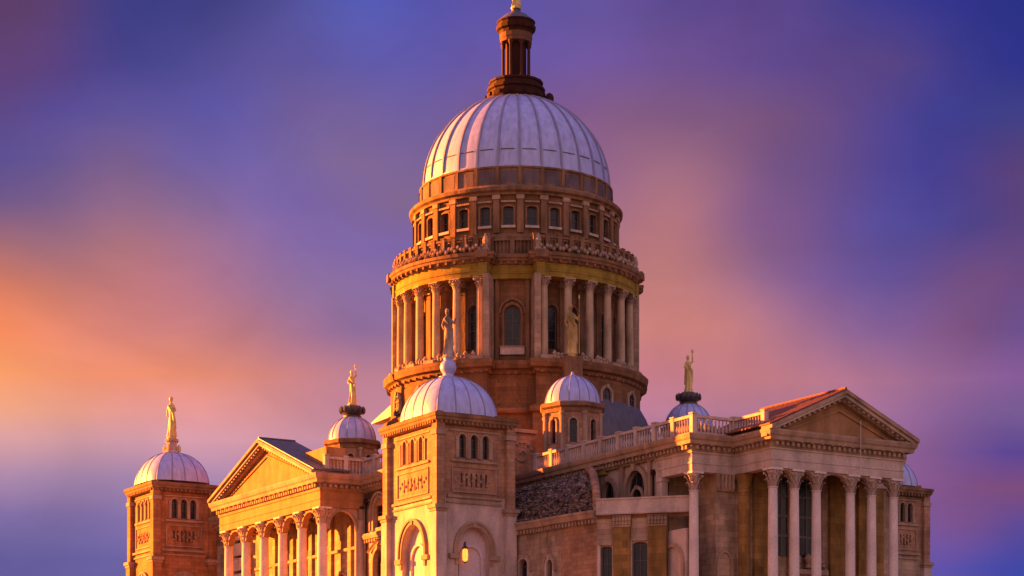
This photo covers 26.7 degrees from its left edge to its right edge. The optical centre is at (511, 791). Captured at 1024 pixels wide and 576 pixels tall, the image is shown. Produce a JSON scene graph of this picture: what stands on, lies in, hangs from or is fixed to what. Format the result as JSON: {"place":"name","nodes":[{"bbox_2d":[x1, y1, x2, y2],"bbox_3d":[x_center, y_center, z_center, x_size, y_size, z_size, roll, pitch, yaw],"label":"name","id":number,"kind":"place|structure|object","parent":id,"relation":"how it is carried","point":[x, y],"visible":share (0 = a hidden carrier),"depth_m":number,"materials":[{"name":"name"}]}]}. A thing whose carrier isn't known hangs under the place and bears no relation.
{"place":"outdoors","nodes":[
{"label":"outdoors","id":0,"kind":"place"},
{"bbox_2d":[0,0,1023,575],"label":"sky","id":1,"kind":"structure","parent":0,"point":[206,205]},
{"bbox_2d":[124,8,933,575],"bbox_3d":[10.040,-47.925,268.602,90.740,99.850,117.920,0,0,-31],"label":"capitol building","id":2,"kind":"structure","parent":0,"point":[518,440],"depth_m":244.40,"materials":[{"name":"stone"}]},
{"bbox_2d":[166,396,176,438],"bbox_3d":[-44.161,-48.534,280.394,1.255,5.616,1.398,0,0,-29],"label":"statue","id":3,"kind":"object","parent":2,"relation":"on","point":[171,431],"visible":1,"depth_m":280.11,"materials":[{"name":"stone"}]},
{"bbox_2d":[347,364,356,404],"bbox_3d":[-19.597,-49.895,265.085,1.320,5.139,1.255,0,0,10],"label":"statue","id":4,"kind":"object","parent":2,"relation":"on","point":[352,395],"visible":1,"depth_m":264.83,"materials":[{"name":"stone"}]},
{"bbox_2d":[441,308,455,358],"bbox_3d":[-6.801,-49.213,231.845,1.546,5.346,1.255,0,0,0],"label":"statue","id":5,"kind":"object","parent":2,"relation":"on","point":[447,327],"visible":1,"depth_m":231.53,"materials":[{"name":"stone"}]},
{"bbox_2d":[462,541,467,562],"bbox_3d":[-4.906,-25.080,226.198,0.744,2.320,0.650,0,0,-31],"label":"hanging lamp","id":6,"kind":"object","parent":2,"relation":"hanging from","point":[465,553],"visible":1,"depth_m":225.99,"materials":[{"name":"yellow glass"}]},
{"bbox_2d":[511,0,520,8],"bbox_3d":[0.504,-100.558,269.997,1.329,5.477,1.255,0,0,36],"label":"statue","id":7,"kind":"object","parent":2,"relation":"on","point":[516,3],"visible":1,"depth_m":269.62,"materials":[{"name":"stone"}]},
{"bbox_2d":[564,295,579,355],"bbox_3d":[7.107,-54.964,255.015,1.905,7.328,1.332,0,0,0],"label":"statue","id":8,"kind":"object","parent":2,"relation":"on","point":[572,332],"visible":1,"depth_m":254.62,"materials":[{"name":"beige stone"}]},
{"bbox_2d":[684,349,693,391],"bbox_3d":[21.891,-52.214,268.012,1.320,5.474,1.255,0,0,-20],"label":"statue","id":9,"kind":"object","parent":2,"relation":"on","point":[688,378],"visible":1,"depth_m":267.79,"materials":[{"name":"stone"}]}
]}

